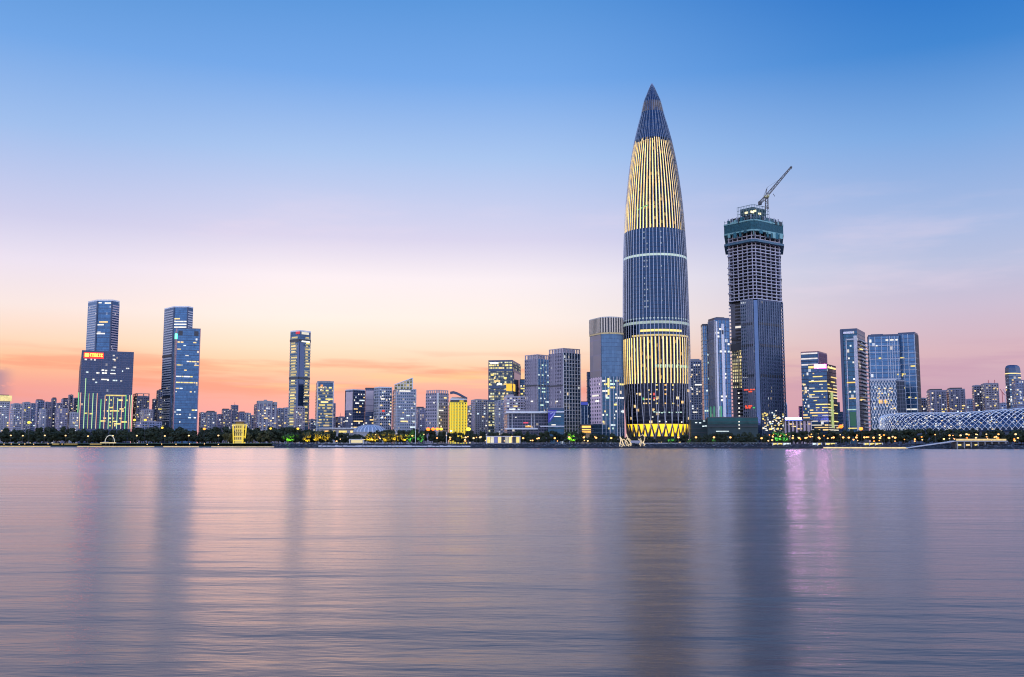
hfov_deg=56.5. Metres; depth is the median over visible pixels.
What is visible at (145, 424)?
apartment block
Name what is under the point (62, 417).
apartment block
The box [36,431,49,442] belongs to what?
tree
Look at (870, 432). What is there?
tree
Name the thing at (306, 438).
tree
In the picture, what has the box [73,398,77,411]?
apartment block
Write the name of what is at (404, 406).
office tower
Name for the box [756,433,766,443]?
tree
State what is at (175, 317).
office tower
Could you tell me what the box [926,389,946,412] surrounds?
apartment block
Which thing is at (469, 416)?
apartment block
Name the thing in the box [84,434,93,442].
tree
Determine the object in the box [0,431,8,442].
tree
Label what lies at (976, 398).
apartment block
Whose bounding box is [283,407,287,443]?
apartment block
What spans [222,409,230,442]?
apartment block
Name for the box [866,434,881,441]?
tree
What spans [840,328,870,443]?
apartment tower
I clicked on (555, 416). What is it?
commercial block
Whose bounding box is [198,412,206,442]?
apartment block
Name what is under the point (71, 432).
tree
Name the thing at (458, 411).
hotel
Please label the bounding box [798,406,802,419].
office block
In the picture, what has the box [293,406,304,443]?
apartment block
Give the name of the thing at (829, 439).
tree
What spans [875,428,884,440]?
tree
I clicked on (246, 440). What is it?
tree
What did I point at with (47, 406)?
apartment block
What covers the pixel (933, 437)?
tree
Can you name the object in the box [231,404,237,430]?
apartment block
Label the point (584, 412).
commercial block
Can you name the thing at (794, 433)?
tree
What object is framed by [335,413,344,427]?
apartment block
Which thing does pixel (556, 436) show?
tree
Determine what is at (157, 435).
tree
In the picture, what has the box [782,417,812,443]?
shopping mall
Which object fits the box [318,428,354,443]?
exhibition hall
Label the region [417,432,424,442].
tree
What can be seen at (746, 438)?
tree
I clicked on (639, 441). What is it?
sculpture
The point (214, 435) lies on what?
tree
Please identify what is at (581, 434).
tree
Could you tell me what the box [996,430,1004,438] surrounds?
tree
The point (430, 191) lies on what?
sky
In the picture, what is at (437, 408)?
office block
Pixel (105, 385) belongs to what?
office block
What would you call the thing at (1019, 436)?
tree
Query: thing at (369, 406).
office block
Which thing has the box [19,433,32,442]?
tree
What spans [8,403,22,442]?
apartment block
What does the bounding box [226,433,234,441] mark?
tree
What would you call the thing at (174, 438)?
tree
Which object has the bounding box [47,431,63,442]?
tree
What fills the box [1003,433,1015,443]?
tree
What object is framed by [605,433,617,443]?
tree
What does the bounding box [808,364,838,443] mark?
office tower
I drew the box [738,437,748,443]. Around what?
tree
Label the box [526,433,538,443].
tree
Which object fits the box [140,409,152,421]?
apartment block
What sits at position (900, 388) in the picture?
office block
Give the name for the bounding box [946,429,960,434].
tree
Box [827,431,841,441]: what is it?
tree
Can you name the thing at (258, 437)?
tree
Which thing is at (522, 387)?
office block
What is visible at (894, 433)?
tree
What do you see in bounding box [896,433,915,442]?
tree
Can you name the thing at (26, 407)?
apartment block
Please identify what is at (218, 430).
tree
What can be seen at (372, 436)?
tree
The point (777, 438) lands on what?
tree
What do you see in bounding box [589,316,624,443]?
office tower
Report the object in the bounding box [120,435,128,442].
tree
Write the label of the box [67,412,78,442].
apartment block
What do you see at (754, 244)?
skyscraper
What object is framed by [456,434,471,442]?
tree
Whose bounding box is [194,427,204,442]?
tree
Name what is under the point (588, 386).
office tower
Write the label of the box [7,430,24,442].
tree
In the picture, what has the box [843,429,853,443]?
tree
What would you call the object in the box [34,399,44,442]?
apartment block
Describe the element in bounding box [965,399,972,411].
apartment block
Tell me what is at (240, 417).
apartment block
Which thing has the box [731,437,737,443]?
tree
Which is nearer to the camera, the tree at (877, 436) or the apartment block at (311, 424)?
the tree at (877, 436)
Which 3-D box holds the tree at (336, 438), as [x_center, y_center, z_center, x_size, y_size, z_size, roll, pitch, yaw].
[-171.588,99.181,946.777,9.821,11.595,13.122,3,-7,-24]
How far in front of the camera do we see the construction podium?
991.46 m
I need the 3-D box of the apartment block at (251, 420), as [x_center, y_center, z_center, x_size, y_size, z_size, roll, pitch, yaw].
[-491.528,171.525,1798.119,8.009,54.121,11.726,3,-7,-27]
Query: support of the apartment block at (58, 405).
on the ground
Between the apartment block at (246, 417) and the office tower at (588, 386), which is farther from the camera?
the apartment block at (246, 417)
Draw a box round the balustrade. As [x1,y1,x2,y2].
[286,443,753,443]
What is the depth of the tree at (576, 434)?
843.86 m
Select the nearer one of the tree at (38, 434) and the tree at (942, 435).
the tree at (942, 435)
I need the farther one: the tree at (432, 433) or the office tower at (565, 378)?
the office tower at (565, 378)
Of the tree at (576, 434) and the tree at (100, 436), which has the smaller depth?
the tree at (576, 434)
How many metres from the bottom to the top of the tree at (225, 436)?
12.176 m
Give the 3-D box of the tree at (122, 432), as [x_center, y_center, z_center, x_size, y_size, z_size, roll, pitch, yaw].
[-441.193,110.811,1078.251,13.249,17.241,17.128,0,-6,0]
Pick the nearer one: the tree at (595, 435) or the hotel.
the tree at (595, 435)
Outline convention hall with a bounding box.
[504,411,547,443]
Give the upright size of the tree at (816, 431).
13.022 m
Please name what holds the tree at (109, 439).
on the lawn
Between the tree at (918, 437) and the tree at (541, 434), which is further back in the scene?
the tree at (541, 434)
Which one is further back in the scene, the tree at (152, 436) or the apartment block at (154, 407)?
the apartment block at (154, 407)
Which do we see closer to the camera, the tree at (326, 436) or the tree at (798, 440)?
the tree at (798, 440)
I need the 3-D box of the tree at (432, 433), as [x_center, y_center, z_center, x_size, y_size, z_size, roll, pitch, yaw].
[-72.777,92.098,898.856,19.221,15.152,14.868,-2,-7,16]
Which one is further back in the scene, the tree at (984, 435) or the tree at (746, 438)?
the tree at (746, 438)
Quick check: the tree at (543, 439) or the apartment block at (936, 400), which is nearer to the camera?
the tree at (543, 439)
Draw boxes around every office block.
[77,350,133,442]
[170,328,200,442]
[315,381,333,442]
[344,389,364,427]
[365,388,373,424]
[374,387,391,443]
[425,390,448,443]
[503,394,524,431]
[520,379,524,395]
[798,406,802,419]
[837,402,843,443]
[896,380,905,413]
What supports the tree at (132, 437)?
on the lawn
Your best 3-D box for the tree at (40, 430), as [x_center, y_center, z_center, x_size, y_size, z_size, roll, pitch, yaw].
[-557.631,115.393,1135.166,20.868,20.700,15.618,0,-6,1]
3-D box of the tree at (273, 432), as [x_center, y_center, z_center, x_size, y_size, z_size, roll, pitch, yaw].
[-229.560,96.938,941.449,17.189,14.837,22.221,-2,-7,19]
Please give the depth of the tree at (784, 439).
764.96 m
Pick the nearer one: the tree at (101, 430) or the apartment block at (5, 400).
the tree at (101, 430)
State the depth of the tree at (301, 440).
925.84 m
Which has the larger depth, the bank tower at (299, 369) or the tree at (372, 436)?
the bank tower at (299, 369)
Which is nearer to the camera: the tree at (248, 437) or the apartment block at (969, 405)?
the tree at (248, 437)
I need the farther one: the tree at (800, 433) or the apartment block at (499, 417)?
the apartment block at (499, 417)
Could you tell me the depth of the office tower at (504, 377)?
1404.26 m
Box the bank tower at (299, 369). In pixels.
[288,330,310,443]
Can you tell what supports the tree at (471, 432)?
on the ground
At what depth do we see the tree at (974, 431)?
748.78 m
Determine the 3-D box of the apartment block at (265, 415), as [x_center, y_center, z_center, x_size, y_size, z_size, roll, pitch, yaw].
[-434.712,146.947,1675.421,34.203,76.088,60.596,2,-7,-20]
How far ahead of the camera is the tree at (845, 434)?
761.06 m
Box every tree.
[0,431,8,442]
[0,433,12,442]
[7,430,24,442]
[13,430,25,442]
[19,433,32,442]
[27,433,36,442]
[34,431,43,442]
[35,427,46,442]
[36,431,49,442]
[44,427,52,442]
[45,432,64,442]
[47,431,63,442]
[60,426,70,442]
[64,432,74,442]
[66,427,75,442]
[67,430,80,442]
[73,433,85,442]
[78,430,88,442]
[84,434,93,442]
[91,434,100,442]
[95,433,107,441]
[97,428,107,441]
[105,434,119,441]
[113,433,123,442]
[118,429,127,442]
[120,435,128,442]
[126,433,138,442]
[131,427,149,442]
[135,431,152,442]
[145,432,161,442]
[147,426,167,441]
[151,431,163,442]
[161,427,171,442]
[167,431,184,442]
[175,426,193,442]
[176,431,185,442]
[185,431,200,442]
[192,432,208,442]
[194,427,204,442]
[204,431,219,442]
[209,433,223,442]
[213,425,228,442]
[222,428,234,442]
[222,432,228,442]
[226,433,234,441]
[243,432,254,441]
[246,428,258,442]
[247,433,252,442]
[256,430,265,442]
[257,430,269,442]
[265,431,274,442]
[269,429,285,443]
[274,432,297,443]
[278,427,287,443]
[282,433,294,441]
[283,427,296,442]
[288,426,301,443]
[295,433,305,443]
[302,432,311,442]
[306,431,322,443]
[322,433,330,442]
[328,430,335,443]
[334,432,344,443]
[339,432,348,443]
[365,434,373,442]
[369,432,379,443]
[373,430,385,443]
[382,431,390,443]
[386,429,395,443]
[392,433,399,441]
[400,430,409,443]
[400,434,407,440]
[406,429,414,442]
[406,433,426,441]
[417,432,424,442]
[424,428,441,443]
[429,434,443,443]
[442,431,450,443]
[445,432,457,441]
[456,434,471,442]
[465,430,474,443]
[471,434,482,441]
[513,431,525,443]
[521,435,534,443]
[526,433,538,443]
[536,436,546,443]
[537,432,545,443]
[543,430,554,443]
[547,431,559,443]
[557,433,566,442]
[567,432,577,442]
[571,431,582,443]
[578,431,585,443]
[592,433,602,443]
[596,434,604,440]
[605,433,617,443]
[657,436,664,442]
[680,434,688,443]
[702,434,712,443]
[719,433,732,443]
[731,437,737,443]
[736,433,745,443]
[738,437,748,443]
[743,432,751,443]
[747,434,754,442]
[749,437,758,441]
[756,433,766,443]
[772,431,781,441]
[780,432,790,441]
[790,431,797,443]
[794,431,804,442]
[794,435,804,441]
[803,430,814,437]
[803,434,810,443]
[811,429,824,439]
[813,434,823,441]
[823,434,833,441]
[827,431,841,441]
[836,431,847,442]
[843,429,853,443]
[848,430,860,443]
[857,431,867,441]
[861,429,875,441]
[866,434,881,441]
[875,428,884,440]
[880,432,892,443]
[890,434,894,443]
[893,429,908,443]
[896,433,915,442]
[902,429,917,442]
[908,428,921,443]
[912,435,924,443]
[921,428,930,443]
[926,428,934,438]
[926,435,936,442]
[933,432,949,441]
[935,429,944,437]
[942,433,960,441]
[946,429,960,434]
[948,433,957,440]
[961,433,973,437]
[971,428,980,435]
[979,432,990,437]
[982,429,1001,434]
[989,433,999,438]
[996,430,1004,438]
[1002,434,1018,443]
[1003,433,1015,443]
[1013,429,1022,442]
[1016,434,1023,443]
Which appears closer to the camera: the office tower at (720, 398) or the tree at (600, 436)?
the tree at (600, 436)
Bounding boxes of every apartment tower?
[689,359,702,438]
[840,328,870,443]
[867,332,921,426]
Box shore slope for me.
[50,446,210,447]
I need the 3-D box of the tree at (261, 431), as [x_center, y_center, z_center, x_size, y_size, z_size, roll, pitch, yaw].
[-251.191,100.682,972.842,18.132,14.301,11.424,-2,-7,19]
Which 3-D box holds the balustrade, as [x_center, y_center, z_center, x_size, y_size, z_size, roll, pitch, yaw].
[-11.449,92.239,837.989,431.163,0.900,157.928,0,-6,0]
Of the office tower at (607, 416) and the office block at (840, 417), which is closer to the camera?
the office tower at (607, 416)
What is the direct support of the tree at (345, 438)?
on the ground
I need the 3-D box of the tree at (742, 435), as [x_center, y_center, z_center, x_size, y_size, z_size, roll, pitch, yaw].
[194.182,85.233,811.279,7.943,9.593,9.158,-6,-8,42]
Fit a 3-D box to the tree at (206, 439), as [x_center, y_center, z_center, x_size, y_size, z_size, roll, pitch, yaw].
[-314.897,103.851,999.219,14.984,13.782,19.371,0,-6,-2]
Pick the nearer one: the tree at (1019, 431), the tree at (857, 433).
the tree at (1019, 431)
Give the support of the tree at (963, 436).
on the ground
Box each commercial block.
[540,408,563,443]
[581,401,587,423]
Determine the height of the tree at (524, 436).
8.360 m
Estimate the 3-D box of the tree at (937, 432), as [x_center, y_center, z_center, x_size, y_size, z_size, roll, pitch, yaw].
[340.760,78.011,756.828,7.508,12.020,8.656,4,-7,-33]
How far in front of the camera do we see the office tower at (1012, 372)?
1303.93 m
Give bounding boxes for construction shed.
[689,420,706,443]
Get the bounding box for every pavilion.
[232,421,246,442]
[578,424,593,443]
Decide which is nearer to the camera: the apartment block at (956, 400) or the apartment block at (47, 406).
the apartment block at (956, 400)
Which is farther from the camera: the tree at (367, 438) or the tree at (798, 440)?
the tree at (367, 438)
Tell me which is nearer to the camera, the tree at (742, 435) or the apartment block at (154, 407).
the tree at (742, 435)
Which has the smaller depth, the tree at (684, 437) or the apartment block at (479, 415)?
the tree at (684, 437)
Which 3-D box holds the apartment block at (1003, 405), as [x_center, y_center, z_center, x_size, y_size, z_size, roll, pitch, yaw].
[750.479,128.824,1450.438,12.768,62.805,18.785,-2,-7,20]
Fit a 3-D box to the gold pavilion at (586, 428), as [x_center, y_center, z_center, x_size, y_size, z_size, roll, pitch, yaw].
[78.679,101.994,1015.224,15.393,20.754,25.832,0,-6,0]
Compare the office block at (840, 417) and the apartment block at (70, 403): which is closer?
the office block at (840, 417)
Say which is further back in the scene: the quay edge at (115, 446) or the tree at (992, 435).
the quay edge at (115, 446)
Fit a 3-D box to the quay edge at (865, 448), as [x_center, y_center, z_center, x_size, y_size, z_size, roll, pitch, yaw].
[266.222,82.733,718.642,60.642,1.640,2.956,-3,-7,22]
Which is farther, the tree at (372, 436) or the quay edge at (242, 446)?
the quay edge at (242, 446)
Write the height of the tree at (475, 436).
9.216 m
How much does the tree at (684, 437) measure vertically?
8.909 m
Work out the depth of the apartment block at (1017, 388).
1198.86 m
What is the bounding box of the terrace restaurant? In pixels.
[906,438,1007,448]
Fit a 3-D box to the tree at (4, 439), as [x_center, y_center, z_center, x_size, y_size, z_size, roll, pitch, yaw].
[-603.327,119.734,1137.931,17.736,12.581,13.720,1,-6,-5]
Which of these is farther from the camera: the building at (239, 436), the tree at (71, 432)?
the tree at (71, 432)
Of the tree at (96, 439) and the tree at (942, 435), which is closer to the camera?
the tree at (942, 435)
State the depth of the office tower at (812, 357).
1121.44 m
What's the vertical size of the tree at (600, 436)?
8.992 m
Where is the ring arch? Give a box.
[100,435,115,444]
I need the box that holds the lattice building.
[869,379,897,428]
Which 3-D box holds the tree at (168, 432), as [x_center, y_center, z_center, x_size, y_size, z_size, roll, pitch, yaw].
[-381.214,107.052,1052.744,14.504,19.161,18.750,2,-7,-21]
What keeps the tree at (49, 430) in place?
on the ground
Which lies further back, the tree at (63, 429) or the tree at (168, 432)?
the tree at (63, 429)
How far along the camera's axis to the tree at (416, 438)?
878.65 m
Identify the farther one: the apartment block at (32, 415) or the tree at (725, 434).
the apartment block at (32, 415)
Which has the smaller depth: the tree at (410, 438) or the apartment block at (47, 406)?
the tree at (410, 438)
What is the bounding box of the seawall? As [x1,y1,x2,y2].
[281,445,822,448]
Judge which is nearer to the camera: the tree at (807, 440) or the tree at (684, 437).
the tree at (807, 440)
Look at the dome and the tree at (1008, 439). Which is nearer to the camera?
the tree at (1008, 439)
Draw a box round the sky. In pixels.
[0,0,1023,443]
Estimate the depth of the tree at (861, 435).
794.79 m
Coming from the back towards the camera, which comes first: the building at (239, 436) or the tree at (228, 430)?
the tree at (228, 430)
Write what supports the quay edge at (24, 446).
on the shore slope
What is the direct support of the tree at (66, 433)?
on the lawn
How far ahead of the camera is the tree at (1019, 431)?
727.92 m
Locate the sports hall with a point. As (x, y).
(1006, 421)
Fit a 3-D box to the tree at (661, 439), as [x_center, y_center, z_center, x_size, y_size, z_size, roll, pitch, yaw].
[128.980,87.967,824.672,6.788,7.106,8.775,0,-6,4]
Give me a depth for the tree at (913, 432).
762.15 m
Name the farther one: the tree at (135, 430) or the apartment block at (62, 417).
the apartment block at (62, 417)
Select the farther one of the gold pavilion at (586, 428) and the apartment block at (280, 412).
the apartment block at (280, 412)
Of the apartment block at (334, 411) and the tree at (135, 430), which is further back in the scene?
the apartment block at (334, 411)
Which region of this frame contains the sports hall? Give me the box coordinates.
[874,408,1023,443]
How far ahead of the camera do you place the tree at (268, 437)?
963.35 m
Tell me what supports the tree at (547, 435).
on the ground
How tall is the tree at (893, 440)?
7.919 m
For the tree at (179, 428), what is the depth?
1050.92 m
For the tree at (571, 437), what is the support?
on the promenade
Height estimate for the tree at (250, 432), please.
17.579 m
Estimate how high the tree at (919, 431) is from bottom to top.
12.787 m
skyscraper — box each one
[623,83,690,443]
[724,204,786,443]
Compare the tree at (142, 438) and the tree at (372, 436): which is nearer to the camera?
the tree at (372, 436)
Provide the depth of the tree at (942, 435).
734.08 m
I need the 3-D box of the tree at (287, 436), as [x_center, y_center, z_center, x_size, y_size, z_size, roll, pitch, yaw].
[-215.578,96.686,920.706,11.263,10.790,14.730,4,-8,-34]
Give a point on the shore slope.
(154, 446)
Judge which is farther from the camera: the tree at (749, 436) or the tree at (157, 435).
the tree at (157, 435)
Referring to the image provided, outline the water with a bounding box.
[0,447,1023,676]
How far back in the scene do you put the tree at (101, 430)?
1079.47 m
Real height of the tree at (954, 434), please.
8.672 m
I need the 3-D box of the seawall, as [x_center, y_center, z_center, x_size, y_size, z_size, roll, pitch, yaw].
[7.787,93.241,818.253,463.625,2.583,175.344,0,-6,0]
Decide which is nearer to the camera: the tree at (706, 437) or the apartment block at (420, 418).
the tree at (706, 437)
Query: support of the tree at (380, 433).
on the ground
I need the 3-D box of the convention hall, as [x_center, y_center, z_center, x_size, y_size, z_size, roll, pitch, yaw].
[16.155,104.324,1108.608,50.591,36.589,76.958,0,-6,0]
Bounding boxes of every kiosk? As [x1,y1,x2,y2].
[349,439,364,443]
[486,436,520,443]
[822,442,836,444]
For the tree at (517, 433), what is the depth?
859.52 m
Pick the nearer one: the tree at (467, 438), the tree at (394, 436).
the tree at (467, 438)
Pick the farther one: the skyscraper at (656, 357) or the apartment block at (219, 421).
the apartment block at (219, 421)
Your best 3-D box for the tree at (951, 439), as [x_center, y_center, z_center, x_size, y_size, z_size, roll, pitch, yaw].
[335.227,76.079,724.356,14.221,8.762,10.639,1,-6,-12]
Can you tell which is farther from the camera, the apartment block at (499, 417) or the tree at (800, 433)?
the apartment block at (499, 417)
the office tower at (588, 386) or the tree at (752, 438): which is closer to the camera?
the tree at (752, 438)
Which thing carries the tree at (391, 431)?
on the ground
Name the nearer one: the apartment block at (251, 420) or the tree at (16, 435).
the tree at (16, 435)
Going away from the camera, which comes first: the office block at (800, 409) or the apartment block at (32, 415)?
the office block at (800, 409)
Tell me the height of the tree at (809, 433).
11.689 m
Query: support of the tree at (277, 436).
on the ground
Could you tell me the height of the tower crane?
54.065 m
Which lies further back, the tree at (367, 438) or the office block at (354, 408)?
the office block at (354, 408)
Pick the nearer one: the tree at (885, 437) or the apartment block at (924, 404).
the tree at (885, 437)
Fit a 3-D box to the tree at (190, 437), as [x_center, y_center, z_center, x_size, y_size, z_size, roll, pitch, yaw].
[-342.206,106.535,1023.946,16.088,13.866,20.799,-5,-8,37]
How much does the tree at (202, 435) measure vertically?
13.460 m
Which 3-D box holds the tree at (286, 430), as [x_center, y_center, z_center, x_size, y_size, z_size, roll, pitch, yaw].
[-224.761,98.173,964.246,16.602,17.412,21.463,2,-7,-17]
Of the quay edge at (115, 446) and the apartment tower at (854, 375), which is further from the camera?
the apartment tower at (854, 375)
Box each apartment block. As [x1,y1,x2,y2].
[0,395,11,442]
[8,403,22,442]
[21,402,30,442]
[28,403,35,442]
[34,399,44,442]
[37,408,45,442]
[44,402,51,442]
[50,397,56,442]
[54,403,61,442]
[56,408,67,442]
[61,398,67,407]
[66,394,72,442]
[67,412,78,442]
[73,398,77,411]
[132,393,149,441]
[135,421,161,442]
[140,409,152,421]
[152,399,155,420]
[155,389,162,421]
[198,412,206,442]
[206,411,216,442]
[216,414,221,442]
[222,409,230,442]
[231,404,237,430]
[237,411,244,420]
[244,413,250,442]
[249,415,253,442]
[253,400,276,442]
[276,408,283,443]
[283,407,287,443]
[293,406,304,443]
[309,419,314,443]
[333,403,335,427]
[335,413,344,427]
[416,407,425,443]
[467,405,471,443]
[471,399,486,443]
[487,400,487,434]
[494,400,503,434]
[921,398,926,412]
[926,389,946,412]
[946,388,965,411]
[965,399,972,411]
[972,385,981,410]
[981,380,999,410]
[1000,402,1006,409]
[1011,380,1023,408]
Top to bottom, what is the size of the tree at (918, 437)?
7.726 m
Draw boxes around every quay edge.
[0,446,49,446]
[77,446,153,446]
[163,446,198,447]
[211,446,273,447]
[823,447,907,448]
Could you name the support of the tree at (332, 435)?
on the ground
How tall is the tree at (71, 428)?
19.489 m
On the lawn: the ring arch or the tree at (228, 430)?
the ring arch
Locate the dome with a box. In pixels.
[353,424,384,443]
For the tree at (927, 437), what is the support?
on the ground
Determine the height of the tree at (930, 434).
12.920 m
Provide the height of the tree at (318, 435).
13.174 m
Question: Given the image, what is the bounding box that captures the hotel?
[449,391,467,443]
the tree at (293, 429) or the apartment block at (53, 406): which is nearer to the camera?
the tree at (293, 429)
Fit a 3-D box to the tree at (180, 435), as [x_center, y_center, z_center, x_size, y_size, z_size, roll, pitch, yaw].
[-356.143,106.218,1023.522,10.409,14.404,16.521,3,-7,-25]
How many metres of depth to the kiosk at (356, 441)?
884.15 m
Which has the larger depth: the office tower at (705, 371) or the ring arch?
the office tower at (705, 371)
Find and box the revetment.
[272,443,1023,448]
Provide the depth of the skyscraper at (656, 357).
1068.82 m
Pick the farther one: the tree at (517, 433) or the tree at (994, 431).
the tree at (517, 433)
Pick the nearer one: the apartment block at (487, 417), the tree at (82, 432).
the tree at (82, 432)
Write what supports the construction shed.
on the ground
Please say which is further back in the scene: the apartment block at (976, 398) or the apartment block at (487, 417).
the apartment block at (487, 417)
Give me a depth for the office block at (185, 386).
1589.55 m
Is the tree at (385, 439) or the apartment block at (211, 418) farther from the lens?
the apartment block at (211, 418)
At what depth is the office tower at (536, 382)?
1188.12 m
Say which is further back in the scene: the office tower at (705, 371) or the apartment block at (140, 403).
the apartment block at (140, 403)
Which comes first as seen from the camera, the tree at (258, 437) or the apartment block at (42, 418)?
the tree at (258, 437)
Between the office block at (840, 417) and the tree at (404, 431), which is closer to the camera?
the tree at (404, 431)
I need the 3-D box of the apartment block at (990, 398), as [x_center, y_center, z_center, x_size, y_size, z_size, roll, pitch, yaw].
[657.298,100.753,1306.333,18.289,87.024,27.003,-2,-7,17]
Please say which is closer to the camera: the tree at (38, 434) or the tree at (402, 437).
the tree at (402, 437)
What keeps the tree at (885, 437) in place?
on the ground
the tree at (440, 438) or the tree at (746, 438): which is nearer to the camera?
the tree at (746, 438)
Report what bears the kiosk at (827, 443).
on the revetment
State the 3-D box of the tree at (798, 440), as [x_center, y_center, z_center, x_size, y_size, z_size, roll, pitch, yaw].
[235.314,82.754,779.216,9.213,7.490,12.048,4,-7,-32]
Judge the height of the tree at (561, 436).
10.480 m
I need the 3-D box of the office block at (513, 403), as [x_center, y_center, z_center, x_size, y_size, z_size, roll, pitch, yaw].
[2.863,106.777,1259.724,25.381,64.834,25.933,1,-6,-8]
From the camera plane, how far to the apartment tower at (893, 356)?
1028.11 m
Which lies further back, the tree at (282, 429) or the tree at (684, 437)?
the tree at (282, 429)
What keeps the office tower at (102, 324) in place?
on the ground
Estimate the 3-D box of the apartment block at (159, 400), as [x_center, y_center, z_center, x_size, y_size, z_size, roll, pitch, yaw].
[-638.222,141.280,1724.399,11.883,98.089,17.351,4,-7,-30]
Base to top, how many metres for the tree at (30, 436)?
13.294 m
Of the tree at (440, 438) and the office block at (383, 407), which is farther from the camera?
the office block at (383, 407)
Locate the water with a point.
(388, 562)
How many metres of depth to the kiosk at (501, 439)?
828.93 m
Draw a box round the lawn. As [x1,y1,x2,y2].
[0,443,277,446]
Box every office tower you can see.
[86,300,119,350]
[161,306,192,442]
[392,378,416,443]
[488,360,520,433]
[525,354,548,410]
[549,348,580,443]
[586,372,590,423]
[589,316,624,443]
[701,324,709,419]
[708,317,731,416]
[801,351,826,419]
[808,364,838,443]
[1005,365,1020,409]
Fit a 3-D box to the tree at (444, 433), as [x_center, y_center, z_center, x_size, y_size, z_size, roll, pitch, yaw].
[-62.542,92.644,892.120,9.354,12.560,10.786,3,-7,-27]
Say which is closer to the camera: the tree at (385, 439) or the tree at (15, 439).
the tree at (385, 439)
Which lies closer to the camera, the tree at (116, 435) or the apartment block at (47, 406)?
the tree at (116, 435)
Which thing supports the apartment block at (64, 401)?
on the ground
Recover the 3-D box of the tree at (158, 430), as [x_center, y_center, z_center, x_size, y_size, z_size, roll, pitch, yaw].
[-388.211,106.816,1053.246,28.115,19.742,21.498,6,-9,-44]
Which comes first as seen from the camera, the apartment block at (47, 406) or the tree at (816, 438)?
the tree at (816, 438)
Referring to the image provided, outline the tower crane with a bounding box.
[758,166,791,209]
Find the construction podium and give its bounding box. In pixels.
[705,417,758,443]
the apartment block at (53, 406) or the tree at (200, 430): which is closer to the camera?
the tree at (200, 430)
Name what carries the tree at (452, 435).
on the ground
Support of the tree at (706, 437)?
on the ground
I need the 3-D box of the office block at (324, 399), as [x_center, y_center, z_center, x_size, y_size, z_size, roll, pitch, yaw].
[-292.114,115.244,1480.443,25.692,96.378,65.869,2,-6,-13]
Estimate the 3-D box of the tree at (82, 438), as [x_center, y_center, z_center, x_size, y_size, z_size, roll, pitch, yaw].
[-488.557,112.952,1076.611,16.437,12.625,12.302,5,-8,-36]
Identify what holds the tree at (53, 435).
on the lawn
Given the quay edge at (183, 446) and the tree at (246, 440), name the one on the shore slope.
the quay edge at (183, 446)
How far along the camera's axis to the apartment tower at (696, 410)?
1298.59 m
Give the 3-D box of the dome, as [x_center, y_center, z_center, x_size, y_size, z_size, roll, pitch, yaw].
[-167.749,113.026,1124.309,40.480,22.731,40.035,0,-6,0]
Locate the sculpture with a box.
[619,434,645,446]

